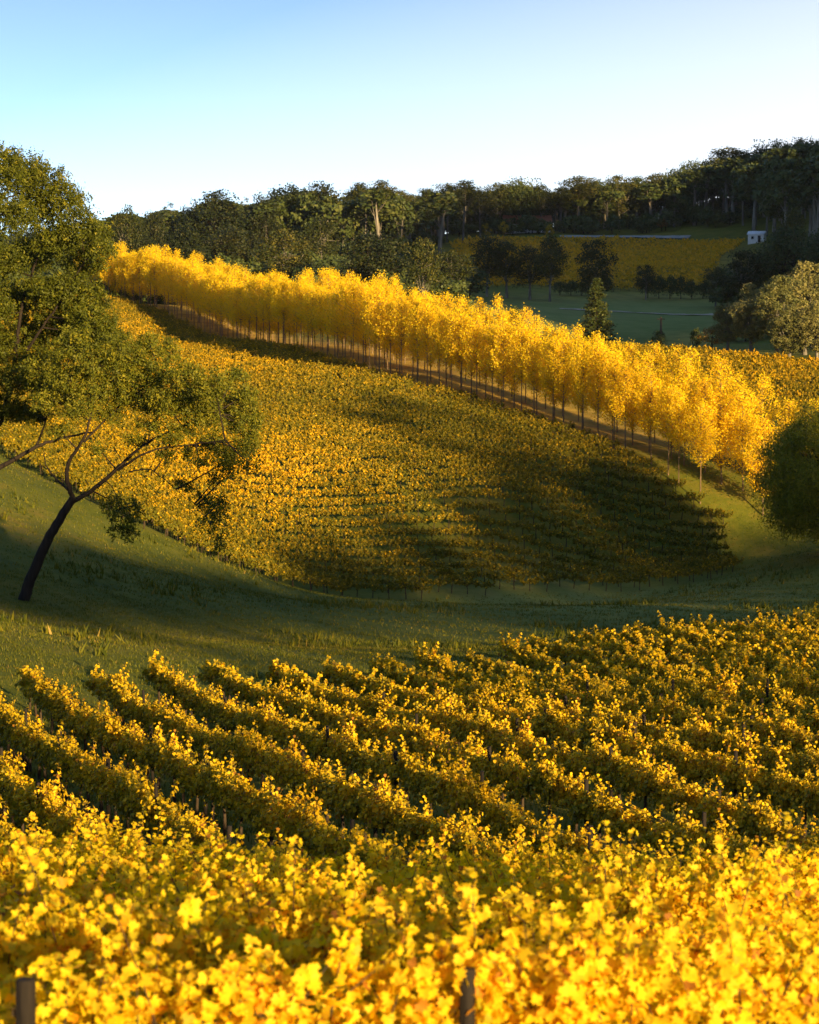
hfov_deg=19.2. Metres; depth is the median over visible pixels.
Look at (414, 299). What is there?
poplar tree
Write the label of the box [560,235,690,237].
dirt track
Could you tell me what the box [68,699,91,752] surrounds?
grapevine
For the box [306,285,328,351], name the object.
poplar tree
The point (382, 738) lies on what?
grapevine
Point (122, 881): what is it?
grapevine
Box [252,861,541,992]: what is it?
grapevine
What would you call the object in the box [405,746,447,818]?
grapevine
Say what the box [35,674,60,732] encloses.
grapevine
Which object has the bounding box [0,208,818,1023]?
ground
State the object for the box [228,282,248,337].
poplar tree
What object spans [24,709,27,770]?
vineyard post
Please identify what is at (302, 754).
vineyard post
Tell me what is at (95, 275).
poplar tree
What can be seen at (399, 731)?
grapevine
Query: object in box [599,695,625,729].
grapevine
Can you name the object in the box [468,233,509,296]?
eucalyptus tree
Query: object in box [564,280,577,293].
hedge bush
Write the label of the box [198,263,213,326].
poplar tree
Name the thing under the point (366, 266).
eucalyptus tree
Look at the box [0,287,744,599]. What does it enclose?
hillside vines
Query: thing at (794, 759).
grapevine
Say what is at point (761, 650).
vineyard foliage
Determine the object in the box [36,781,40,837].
vineyard post
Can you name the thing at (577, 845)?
grapevine
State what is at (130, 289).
poplar tree
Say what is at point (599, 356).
poplar tree
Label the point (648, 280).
eucalyptus tree
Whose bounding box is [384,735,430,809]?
grapevine
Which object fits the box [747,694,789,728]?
grapevine
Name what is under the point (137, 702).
grapevine
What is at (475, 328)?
poplar tree
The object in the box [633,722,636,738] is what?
vineyard post
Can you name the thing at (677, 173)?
pine tree
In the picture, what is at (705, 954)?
grapevine
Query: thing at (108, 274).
poplar tree
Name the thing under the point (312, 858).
grapevine
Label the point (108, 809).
vineyard post
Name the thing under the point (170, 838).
grapevine
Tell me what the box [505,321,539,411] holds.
poplar tree
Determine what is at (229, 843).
grapevine
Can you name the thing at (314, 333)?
poplar tree
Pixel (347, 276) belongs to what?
poplar tree
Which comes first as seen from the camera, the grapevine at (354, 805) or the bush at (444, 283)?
the grapevine at (354, 805)
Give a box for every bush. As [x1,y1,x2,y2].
[427,276,463,292]
[459,265,492,298]
[551,280,572,293]
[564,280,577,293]
[574,281,590,295]
[599,276,614,292]
[639,276,657,297]
[651,329,667,344]
[652,275,667,298]
[662,274,678,298]
[672,275,690,298]
[683,280,699,298]
[688,327,703,347]
[695,327,724,349]
[696,283,711,297]
[742,401,818,546]
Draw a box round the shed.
[747,231,766,243]
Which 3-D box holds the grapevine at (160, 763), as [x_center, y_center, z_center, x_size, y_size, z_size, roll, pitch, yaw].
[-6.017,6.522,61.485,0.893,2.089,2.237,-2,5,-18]
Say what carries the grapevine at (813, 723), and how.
on the ground at (630, 324)
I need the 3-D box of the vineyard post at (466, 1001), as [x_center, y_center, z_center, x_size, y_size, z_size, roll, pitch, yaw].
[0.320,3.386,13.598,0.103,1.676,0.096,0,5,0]
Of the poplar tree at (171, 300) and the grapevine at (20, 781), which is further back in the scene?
the poplar tree at (171, 300)
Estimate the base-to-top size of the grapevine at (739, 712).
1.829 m
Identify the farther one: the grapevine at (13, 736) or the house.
the house
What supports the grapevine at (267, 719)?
on the ground at (630, 324)
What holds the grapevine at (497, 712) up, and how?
on the ground at (630, 324)
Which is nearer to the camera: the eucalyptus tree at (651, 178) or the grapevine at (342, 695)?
the grapevine at (342, 695)
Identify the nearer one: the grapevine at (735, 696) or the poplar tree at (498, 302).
the grapevine at (735, 696)
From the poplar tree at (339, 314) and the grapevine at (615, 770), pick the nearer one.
the grapevine at (615, 770)
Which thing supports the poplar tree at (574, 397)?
on the ground at (630, 324)
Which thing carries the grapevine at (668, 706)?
on the ground at (630, 324)
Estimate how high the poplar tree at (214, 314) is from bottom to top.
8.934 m
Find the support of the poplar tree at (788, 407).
on the ground at (630, 324)
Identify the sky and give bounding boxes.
[0,0,818,235]
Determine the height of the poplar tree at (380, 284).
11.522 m
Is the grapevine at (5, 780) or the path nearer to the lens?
the grapevine at (5, 780)
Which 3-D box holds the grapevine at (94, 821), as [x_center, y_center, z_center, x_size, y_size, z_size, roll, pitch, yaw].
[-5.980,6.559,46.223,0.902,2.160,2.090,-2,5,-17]
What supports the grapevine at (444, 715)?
on the ground at (630, 324)
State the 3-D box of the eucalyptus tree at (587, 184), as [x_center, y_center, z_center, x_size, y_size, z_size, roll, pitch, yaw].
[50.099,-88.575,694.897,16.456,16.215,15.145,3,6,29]
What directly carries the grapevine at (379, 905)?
on the ground at (630, 324)
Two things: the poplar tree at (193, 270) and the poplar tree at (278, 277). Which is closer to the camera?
the poplar tree at (278, 277)
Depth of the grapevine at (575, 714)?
71.98 m
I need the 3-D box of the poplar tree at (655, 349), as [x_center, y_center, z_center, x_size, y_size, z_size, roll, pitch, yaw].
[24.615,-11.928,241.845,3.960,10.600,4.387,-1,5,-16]
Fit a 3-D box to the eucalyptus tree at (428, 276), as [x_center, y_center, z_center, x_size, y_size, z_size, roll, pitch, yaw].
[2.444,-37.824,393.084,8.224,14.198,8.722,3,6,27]
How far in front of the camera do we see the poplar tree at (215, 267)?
356.82 m
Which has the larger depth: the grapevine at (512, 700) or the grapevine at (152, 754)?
the grapevine at (512, 700)
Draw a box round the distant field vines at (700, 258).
[449,234,744,291]
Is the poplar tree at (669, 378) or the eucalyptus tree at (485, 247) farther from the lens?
the eucalyptus tree at (485, 247)
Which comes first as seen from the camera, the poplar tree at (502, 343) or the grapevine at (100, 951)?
the grapevine at (100, 951)
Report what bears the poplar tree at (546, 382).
on the ground at (630, 324)
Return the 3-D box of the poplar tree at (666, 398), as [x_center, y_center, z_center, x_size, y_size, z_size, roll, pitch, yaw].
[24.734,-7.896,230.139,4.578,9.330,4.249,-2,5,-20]
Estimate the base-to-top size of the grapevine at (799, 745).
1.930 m
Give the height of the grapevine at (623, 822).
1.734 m
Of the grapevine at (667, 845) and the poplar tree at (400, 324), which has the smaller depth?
the grapevine at (667, 845)
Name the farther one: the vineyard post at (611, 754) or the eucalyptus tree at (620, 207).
the eucalyptus tree at (620, 207)
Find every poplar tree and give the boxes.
[92,246,99,291]
[97,252,114,291]
[100,255,118,294]
[107,242,120,295]
[111,240,129,290]
[115,247,132,299]
[115,252,132,284]
[122,250,138,299]
[122,251,140,300]
[127,249,147,302]
[132,258,146,303]
[136,246,152,304]
[138,245,160,304]
[141,253,162,302]
[145,245,163,306]
[151,256,170,307]
[156,244,171,306]
[158,253,169,309]
[158,254,174,308]
[160,258,175,312]
[165,256,186,317]
[166,257,178,313]
[169,249,179,308]
[171,259,189,307]
[172,258,187,318]
[176,261,191,319]
[179,258,190,317]
[179,260,205,325]
[184,253,200,319]
[187,267,205,328]
[187,269,208,327]
[191,267,200,321]
[193,274,208,327]
[194,253,209,270]
[197,273,217,335]
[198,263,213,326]
[203,269,221,316]
[204,262,220,329]
[206,271,230,335]
[210,263,225,331]
[211,286,221,332]
[213,267,228,335]
[213,271,237,337]
[217,258,225,322]
[218,263,233,326]
[222,279,235,322]
[222,281,246,335]
[225,261,242,328]
[225,267,235,337]
[227,271,244,337]
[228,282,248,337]
[236,265,251,330]
[237,271,253,337]
[237,281,258,337]
[237,286,254,337]
[242,276,264,337]
[247,273,262,320]
[250,273,273,339]
[251,316,265,339]
[254,280,275,340]
[255,279,275,341]
[260,269,274,335]
[264,284,292,342]
[267,272,291,342]
[268,269,282,341]
[271,272,293,344]
[274,271,289,344]
[277,282,295,342]
[282,279,302,343]
[282,281,305,344]
[288,272,311,343]
[293,280,317,347]
[294,274,312,345]
[298,273,316,347]
[300,285,322,350]
[304,268,318,344]
[306,281,319,348]
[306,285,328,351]
[313,268,329,349]
[313,286,332,354]
[318,268,340,350]
[319,267,334,339]
[320,286,343,357]
[322,287,349,357]
[327,267,340,346]
[328,285,358,356]
[331,279,344,352]
[334,278,348,355]
[338,276,361,357]
[340,280,362,356]
[342,270,358,348]
[346,274,364,359]
[346,278,373,361]
[352,283,373,361]
[356,284,378,368]
[359,279,393,372]
[362,290,389,369]
[364,279,378,364]
[369,270,392,355]
[373,296,403,375]
[375,278,395,366]
[377,282,392,369]
[384,292,415,377]
[385,274,406,359]
[385,278,407,370]
[385,294,410,372]
[399,289,423,375]
[402,287,420,359]
[403,303,427,381]
[406,298,428,376]
[407,286,431,315]
[412,289,437,385]
[416,287,434,370]
[420,292,441,380]
[425,303,452,386]
[429,291,444,372]
[432,290,457,385]
[433,307,463,391]
[440,301,456,377]
[442,309,476,388]
[445,294,469,388]
[457,296,475,379]
[458,308,485,393]
[459,312,492,399]
[467,297,494,385]
[472,304,496,397]
[474,320,506,407]
[482,223,492,235]
[485,308,512,401]
[489,292,510,391]
[490,318,520,408]
[495,316,531,407]
[499,221,509,235]
[499,305,519,396]
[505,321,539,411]
[508,305,524,326]
[515,304,541,401]
[515,327,547,416]
[525,311,548,414]
[535,322,556,408]
[536,333,571,426]
[537,325,573,419]
[545,224,554,235]
[547,326,578,406]
[547,334,578,423]
[548,323,574,415]
[566,336,595,428]
[567,335,596,429]
[568,322,591,421]
[582,336,610,436]
[584,327,608,432]
[585,337,608,411]
[596,336,628,440]
[596,347,629,448]
[601,361,645,451]
[603,333,627,432]
[618,339,646,416]
[618,357,646,444]
[631,368,665,463]
[633,351,665,452]
[638,340,671,442]
[647,383,692,474]
[655,364,689,458]
[657,344,693,446]
[662,384,696,482]
[671,356,706,464]
[674,345,711,449]
[679,398,723,503]
[686,376,721,471]
[701,353,736,460]
[703,375,738,484]
[719,365,761,470]
[721,375,767,490]
[743,371,784,452]
[743,411,779,515]
[775,397,801,455]
[802,397,818,453]
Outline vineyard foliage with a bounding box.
[0,602,818,873]
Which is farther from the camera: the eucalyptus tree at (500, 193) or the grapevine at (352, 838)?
the eucalyptus tree at (500, 193)
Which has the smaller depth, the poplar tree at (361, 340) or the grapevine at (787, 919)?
the grapevine at (787, 919)
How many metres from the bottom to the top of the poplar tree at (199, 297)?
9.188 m
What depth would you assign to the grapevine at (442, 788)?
54.94 m
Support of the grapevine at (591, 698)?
on the ground at (630, 324)
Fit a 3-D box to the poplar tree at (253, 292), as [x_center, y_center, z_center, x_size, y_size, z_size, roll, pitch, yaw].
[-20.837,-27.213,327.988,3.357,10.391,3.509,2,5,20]
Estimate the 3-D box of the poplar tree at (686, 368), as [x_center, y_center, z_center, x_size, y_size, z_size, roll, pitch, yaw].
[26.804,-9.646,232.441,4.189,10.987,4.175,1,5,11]
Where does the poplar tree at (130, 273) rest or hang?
on the ground at (630, 324)
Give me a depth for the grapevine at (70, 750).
61.03 m
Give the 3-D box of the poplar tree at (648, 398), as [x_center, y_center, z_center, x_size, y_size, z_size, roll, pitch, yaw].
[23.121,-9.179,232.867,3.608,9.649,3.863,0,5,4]
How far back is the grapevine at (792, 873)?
26.67 m
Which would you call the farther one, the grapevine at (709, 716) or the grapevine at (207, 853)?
the grapevine at (709, 716)
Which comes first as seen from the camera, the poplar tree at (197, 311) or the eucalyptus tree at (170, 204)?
the poplar tree at (197, 311)
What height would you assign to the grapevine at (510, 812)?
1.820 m
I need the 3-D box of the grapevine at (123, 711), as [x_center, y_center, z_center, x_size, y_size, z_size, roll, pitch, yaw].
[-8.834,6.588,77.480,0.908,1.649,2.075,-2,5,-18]
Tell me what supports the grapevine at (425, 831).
on the ground at (630, 324)
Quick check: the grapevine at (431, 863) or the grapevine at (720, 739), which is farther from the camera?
the grapevine at (720, 739)
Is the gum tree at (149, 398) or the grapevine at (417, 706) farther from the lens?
the gum tree at (149, 398)
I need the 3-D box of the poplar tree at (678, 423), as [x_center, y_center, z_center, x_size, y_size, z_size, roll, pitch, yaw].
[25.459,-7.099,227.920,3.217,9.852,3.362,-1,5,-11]
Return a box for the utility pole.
[657,317,664,340]
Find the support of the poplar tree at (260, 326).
on the ground at (630, 324)
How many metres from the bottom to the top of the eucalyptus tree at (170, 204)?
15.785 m
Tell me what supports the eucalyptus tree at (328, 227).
on the ground at (630, 324)
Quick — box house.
[502,215,552,233]
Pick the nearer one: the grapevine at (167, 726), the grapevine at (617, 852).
the grapevine at (617, 852)
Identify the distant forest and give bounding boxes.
[0,142,818,253]
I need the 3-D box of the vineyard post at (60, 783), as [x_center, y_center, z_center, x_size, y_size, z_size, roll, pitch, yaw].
[-9.105,6.848,63.095,0.103,1.950,0.102,0,6,3]
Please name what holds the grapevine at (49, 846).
on the ground at (630, 324)
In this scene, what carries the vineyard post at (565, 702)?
on the ground at (630, 324)
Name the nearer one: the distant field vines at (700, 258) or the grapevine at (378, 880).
the grapevine at (378, 880)
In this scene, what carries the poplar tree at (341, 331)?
on the ground at (630, 324)
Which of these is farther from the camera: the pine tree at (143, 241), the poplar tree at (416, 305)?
the pine tree at (143, 241)
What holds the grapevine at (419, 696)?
on the ground at (630, 324)
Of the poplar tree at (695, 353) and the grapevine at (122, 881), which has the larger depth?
the poplar tree at (695, 353)
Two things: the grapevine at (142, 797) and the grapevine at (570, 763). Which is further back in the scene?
the grapevine at (570, 763)
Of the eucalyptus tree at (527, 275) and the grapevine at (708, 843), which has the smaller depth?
the grapevine at (708, 843)
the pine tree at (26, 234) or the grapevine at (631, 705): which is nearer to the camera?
the grapevine at (631, 705)
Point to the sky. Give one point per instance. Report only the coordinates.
(149, 104)
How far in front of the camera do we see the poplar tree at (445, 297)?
268.38 m
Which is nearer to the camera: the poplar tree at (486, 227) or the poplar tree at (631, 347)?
the poplar tree at (631, 347)
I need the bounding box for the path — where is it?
[560,308,716,314]
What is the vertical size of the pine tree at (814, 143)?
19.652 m
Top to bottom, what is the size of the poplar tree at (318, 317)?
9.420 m
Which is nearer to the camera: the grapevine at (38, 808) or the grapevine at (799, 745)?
the grapevine at (38, 808)
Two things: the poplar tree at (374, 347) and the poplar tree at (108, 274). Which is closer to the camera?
the poplar tree at (374, 347)
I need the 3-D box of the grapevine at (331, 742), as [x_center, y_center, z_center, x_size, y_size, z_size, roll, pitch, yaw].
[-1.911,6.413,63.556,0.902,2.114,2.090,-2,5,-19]
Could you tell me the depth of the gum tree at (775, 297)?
327.73 m
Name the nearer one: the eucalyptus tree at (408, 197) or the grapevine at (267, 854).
the grapevine at (267, 854)
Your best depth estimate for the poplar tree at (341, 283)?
301.09 m
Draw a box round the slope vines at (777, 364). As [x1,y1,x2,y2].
[571,339,818,423]
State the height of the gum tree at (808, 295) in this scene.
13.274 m
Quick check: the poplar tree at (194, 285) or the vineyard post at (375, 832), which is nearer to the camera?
the vineyard post at (375, 832)
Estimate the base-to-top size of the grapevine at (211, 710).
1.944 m
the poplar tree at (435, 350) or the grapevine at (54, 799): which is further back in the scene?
the poplar tree at (435, 350)
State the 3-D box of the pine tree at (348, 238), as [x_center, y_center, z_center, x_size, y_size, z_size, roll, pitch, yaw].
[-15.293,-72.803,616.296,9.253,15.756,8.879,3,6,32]
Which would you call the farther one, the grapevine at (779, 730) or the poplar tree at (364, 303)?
the poplar tree at (364, 303)
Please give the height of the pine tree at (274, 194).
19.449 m
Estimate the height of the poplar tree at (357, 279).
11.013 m
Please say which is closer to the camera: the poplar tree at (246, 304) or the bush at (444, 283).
the poplar tree at (246, 304)
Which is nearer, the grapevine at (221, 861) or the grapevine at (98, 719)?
the grapevine at (221, 861)
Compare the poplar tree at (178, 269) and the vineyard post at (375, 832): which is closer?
the vineyard post at (375, 832)
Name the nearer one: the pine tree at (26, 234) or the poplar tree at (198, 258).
the poplar tree at (198, 258)
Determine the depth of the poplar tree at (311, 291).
302.32 m
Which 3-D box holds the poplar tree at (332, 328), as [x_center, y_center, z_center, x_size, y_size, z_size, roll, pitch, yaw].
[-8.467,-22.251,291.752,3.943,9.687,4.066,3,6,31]
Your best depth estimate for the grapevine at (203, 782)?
57.10 m
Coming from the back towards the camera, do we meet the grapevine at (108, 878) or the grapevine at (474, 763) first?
the grapevine at (474, 763)
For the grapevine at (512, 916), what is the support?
on the ground at (630, 324)
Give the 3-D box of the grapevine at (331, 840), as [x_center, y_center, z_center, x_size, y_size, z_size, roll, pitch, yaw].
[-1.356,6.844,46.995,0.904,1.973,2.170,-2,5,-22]
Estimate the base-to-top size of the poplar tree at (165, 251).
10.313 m
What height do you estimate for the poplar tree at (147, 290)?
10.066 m
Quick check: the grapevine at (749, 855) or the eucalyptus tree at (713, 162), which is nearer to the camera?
the grapevine at (749, 855)
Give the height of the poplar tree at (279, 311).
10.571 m
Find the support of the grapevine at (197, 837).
on the ground at (630, 324)
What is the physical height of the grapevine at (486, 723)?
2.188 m
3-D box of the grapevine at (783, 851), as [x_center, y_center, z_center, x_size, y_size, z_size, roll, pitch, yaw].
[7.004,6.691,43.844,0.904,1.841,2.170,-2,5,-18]
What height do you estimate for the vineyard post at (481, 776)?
2.100 m
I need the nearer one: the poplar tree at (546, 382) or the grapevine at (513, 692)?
the grapevine at (513, 692)
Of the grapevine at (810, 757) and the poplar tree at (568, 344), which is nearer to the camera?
the grapevine at (810, 757)
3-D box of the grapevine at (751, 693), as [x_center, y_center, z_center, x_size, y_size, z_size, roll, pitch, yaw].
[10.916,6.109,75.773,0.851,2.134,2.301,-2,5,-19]
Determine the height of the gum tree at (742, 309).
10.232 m
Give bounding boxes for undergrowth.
[0,197,815,341]
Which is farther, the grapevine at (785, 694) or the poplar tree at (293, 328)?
the poplar tree at (293, 328)
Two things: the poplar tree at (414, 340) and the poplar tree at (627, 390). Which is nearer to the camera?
the poplar tree at (627, 390)
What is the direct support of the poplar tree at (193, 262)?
on the ground at (630, 324)
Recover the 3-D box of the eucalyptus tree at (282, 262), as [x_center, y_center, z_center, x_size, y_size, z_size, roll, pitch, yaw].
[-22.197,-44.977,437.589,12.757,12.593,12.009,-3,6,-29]
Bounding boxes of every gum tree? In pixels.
[0,140,133,469]
[17,324,267,600]
[709,302,739,350]
[726,282,774,353]
[751,274,802,354]
[763,304,810,356]
[780,261,818,354]
[794,300,818,358]
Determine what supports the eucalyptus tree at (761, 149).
on the ground at (630, 324)
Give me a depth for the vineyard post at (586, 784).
53.11 m
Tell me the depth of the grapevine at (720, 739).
62.18 m
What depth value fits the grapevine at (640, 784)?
55.60 m
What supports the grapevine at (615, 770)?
on the ground at (630, 324)
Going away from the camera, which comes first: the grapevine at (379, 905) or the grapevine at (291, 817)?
the grapevine at (379, 905)
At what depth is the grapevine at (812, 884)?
23.89 m
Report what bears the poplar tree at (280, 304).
on the ground at (630, 324)
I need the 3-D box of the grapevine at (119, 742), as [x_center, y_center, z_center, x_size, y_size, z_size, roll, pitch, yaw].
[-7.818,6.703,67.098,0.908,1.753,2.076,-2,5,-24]
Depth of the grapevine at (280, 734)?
67.99 m
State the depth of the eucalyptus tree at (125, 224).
466.23 m
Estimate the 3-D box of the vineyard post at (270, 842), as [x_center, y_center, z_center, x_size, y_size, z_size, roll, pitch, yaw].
[-2.981,6.960,52.073,0.112,1.850,0.111,1,4,-19]
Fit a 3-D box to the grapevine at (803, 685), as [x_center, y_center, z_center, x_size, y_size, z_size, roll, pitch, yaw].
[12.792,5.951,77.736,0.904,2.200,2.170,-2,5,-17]
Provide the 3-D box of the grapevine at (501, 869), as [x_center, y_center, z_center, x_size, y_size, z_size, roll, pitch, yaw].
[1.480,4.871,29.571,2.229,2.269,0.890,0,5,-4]
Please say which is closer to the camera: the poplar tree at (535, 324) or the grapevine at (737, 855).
the grapevine at (737, 855)
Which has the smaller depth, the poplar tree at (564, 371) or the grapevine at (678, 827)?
the grapevine at (678, 827)
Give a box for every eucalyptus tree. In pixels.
[106,204,148,252]
[161,201,178,245]
[250,228,323,277]
[293,215,348,258]
[333,229,412,282]
[341,181,370,236]
[362,179,404,197]
[394,189,419,202]
[402,236,451,296]
[417,188,436,232]
[430,182,463,241]
[432,250,477,283]
[442,179,487,240]
[462,190,497,235]
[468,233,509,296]
[478,182,513,233]
[481,239,524,297]
[507,243,554,299]
[523,184,559,216]
[530,234,571,301]
[544,187,581,231]
[557,175,608,215]
[574,239,619,293]
[605,174,641,227]
[632,264,659,299]
[641,172,673,217]
[698,155,729,209]
[698,266,729,306]
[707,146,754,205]
[717,247,770,300]
[743,143,771,162]
[789,136,810,147]
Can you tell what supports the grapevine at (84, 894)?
on the ground at (630, 324)
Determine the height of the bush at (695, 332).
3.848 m
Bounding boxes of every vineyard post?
[0,747,2,820]
[16,977,35,1023]
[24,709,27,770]
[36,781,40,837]
[57,737,62,796]
[106,758,110,822]
[142,690,147,740]
[149,726,154,783]
[154,784,158,811]
[189,711,192,757]
[203,755,207,823]
[223,697,226,731]
[227,825,231,844]
[268,792,273,849]
[301,746,304,799]
[326,726,329,775]
[350,819,353,835]
[373,783,378,838]
[382,692,384,711]
[393,751,398,797]
[415,714,417,733]
[459,966,475,1023]
[478,771,483,839]
[488,746,491,791]
[515,718,518,738]
[564,696,567,749]
[584,779,588,843]
[586,679,588,715]
[588,825,592,849]
[609,747,612,802]
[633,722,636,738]
[642,714,645,733]
[702,812,705,833]
[716,789,721,829]
[733,751,737,800]
[742,722,744,792]
[750,715,753,743]
[758,698,763,752]
[766,679,768,703]
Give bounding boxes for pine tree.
[7,228,33,236]
[127,234,160,265]
[130,209,171,247]
[155,222,211,264]
[165,205,202,246]
[176,189,251,244]
[196,225,261,261]
[242,190,282,247]
[254,182,322,241]
[302,180,355,239]
[341,197,356,240]
[493,176,544,216]
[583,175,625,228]
[625,175,662,217]
[654,165,704,214]
[672,158,718,206]
[732,150,754,204]
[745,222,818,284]
[750,137,794,154]
[796,228,818,287]
[798,136,818,147]
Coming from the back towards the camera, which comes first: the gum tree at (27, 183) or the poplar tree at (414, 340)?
the poplar tree at (414, 340)
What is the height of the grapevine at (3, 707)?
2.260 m
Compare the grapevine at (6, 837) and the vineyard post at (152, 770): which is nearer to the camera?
the grapevine at (6, 837)
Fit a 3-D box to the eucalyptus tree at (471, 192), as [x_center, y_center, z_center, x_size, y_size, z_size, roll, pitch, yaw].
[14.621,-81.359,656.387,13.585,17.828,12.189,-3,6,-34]
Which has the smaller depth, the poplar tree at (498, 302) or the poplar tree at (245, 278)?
the poplar tree at (498, 302)
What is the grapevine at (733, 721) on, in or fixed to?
on the ground at (630, 324)
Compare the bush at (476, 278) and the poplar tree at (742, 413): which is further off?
the bush at (476, 278)
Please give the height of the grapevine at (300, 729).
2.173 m
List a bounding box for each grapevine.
[0,689,16,756]
[0,700,31,762]
[0,749,26,821]
[0,754,28,828]
[0,771,34,835]
[0,815,83,870]
[0,818,138,912]
[0,821,137,890]
[0,831,83,944]
[0,831,240,1016]
[0,832,63,864]
[0,835,118,1016]
[0,846,97,914]
[0,888,370,1023]
[7,707,34,767]
[8,779,48,836]
[11,718,35,772]
[12,846,217,1007]
[21,715,48,779]
[22,822,259,943]
[25,721,53,785]
[28,762,67,833]
[28,795,174,859]
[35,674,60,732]
[35,780,76,833]
[35,823,201,881]
[37,720,72,794]
[43,683,78,738]
[45,793,83,842]
[48,735,76,802]
[52,686,83,742]
[58,699,80,749]
[58,730,99,807]
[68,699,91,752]
[68,737,101,812]
[70,806,98,844]
[77,702,100,761]
[77,800,110,853]
[81,751,115,819]
[81,811,254,891]
[82,816,122,850]
[88,707,119,760]
[91,701,126,769]
[96,754,125,828]
[102,835,350,988]
[105,764,138,835]
[106,720,141,773]
[108,668,135,731]
[113,820,144,855]
[117,720,143,771]
[117,856,282,906]
[118,691,139,721]
[118,765,153,840]
[122,759,168,855]
[126,682,150,739]
[126,722,154,778]
[129,875,424,1023]
[133,701,150,736]
[133,815,279,875]
[139,722,170,794]
[142,694,177,737]
[146,776,187,843]
[154,729,188,802]
[155,699,180,742]
[159,730,197,811]
[160,808,194,861]
[167,835,363,928]
[168,709,200,750]
[169,822,306,879]
[172,746,204,816]
[172,805,225,860]
[178,709,202,768]
[186,883,607,1023]
[191,717,218,760]
[192,683,222,727]
[192,846,379,896]
[192,862,400,947]
[193,811,237,852]
[194,744,233,825]
[200,685,231,727]
[203,721,232,768]
[203,750,238,834]
[212,837,245,867]
[213,692,241,734]
[217,724,252,781]
[217,844,418,910]
[219,761,255,845]
[221,702,244,731]
[228,725,256,784]
[234,702,259,735]
[237,834,266,864]
[238,775,281,843]
[241,720,275,787]
[243,697,274,743]
[252,787,289,850]
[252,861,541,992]
[253,828,290,871]
[257,696,283,750]
[258,735,289,793]
[261,676,297,716]
[261,840,400,885]
[269,702,301,753]
[269,783,322,857]
[270,840,370,884]
[272,735,310,803]
[278,689,308,725]
[280,840,490,942]
[282,703,321,752]
[287,679,313,723]
[288,740,324,812]
[289,796,335,856]
[294,689,321,729]
[300,713,335,769]
[305,758,335,826]
[310,809,347,867]
[312,691,340,735]
[315,715,348,776]
[319,759,360,837]
[326,701,361,742]
[330,717,370,774]
[331,683,355,713]
[334,824,382,865]
[337,768,386,840]
[338,700,370,743]
[341,834,490,902]
[344,681,375,719]
[346,733,383,784]
[348,831,418,867]
[356,685,396,718]
[357,863,566,957]
[358,708,392,751]
[358,774,405,856]
[362,838,456,884]
[363,736,409,791]
[367,816,524,893]
[369,863,691,1023]
[372,697,404,722]
[372,714,410,755]
[379,840,562,921]
[380,778,435,863]
[384,713,414,753]
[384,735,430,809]
[387,695,421,726]
[392,841,426,869]
[401,712,448,763]
[403,796,457,862]
[405,697,430,727]
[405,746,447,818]
[407,683,428,710]
[411,723,454,771]
[419,683,441,709]
[419,699,449,740]
[423,755,467,821]
[429,688,479,746]
[430,807,491,857]
[432,684,464,740]
[437,747,500,829]
[438,815,570,881]
[442,816,600,897]
[443,700,470,715]
[446,730,486,773]
[449,703,485,747]
[450,882,691,986]
[454,827,494,871]
[458,733,497,786]
[461,682,504,717]
[461,882,818,1023]
[462,781,506,839]
[469,699,504,749]
[473,826,543,868]
[474,737,515,806]
[480,828,666,938]
[482,694,513,725]
[484,674,523,706]
[485,715,523,761]
[486,842,647,879]
[488,799,536,853]
[499,742,540,820]
[500,680,532,720]
[502,704,535,736]
[505,716,545,767]
[505,819,684,914]
[509,835,536,866]
[512,805,562,862]
[514,692,548,738]
[521,736,571,832]
[522,696,548,719]
[525,737,569,775]
[531,694,580,748]
[538,688,575,745]
[541,822,591,863]
[544,843,667,871]
[547,710,585,753]
[549,767,592,836]
[550,820,767,948]
[551,738,595,783]
[554,846,818,1023]
[561,681,590,716]
[563,697,585,726]
[567,774,619,847]
[573,703,617,749]
[575,678,612,712]
[576,697,606,731]
[579,727,630,802]
[580,828,615,865]
[584,837,726,893]
[587,676,620,716]
[595,739,638,812]
[597,792,649,849]
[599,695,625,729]
[599,712,643,755]
[604,832,638,866]
[607,688,643,716]
[610,706,648,735]
[611,834,805,923]
[619,722,661,772]
[619,829,755,898]
[620,745,665,809]
[625,804,683,859]
[627,679,656,726]
[632,709,671,744]
[633,690,667,728]
[634,840,685,879]
[642,753,705,821]
[643,725,685,777]
[644,667,677,731]
[644,844,739,881]
[650,689,682,736]
[653,835,808,915]
[660,802,712,865]
[663,680,703,718]
[664,741,706,784]
[666,717,705,776]
[672,695,705,731]
[677,778,727,832]
[682,707,720,756]
[682,854,818,983]
[684,678,721,716]
[684,808,738,871]
[686,835,818,906]
[692,667,744,700]
[692,735,746,800]
[698,700,729,734]
[702,775,753,842]
[705,712,752,762]
[710,808,818,950]
[713,701,760,764]
[715,691,738,718]
[716,819,769,868]
[717,743,767,804]
[718,680,745,702]
[720,847,818,884]
[724,722,788,774]
[725,696,759,746]
[731,774,790,858]
[735,674,778,712]
[737,842,818,948]
[745,704,783,750]
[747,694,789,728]
[748,751,794,823]
[756,806,817,853]
[757,726,810,781]
[759,674,800,712]
[760,825,805,875]
[762,864,814,913]
[766,699,804,758]
[772,708,807,729]
[775,764,818,837]
[786,727,818,754]
[787,695,810,717]
[788,661,818,708]
[792,734,818,815]
[797,695,818,721]
[798,699,818,736]
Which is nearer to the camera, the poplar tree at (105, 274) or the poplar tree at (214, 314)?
the poplar tree at (214, 314)
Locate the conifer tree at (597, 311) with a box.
[578,277,615,342]

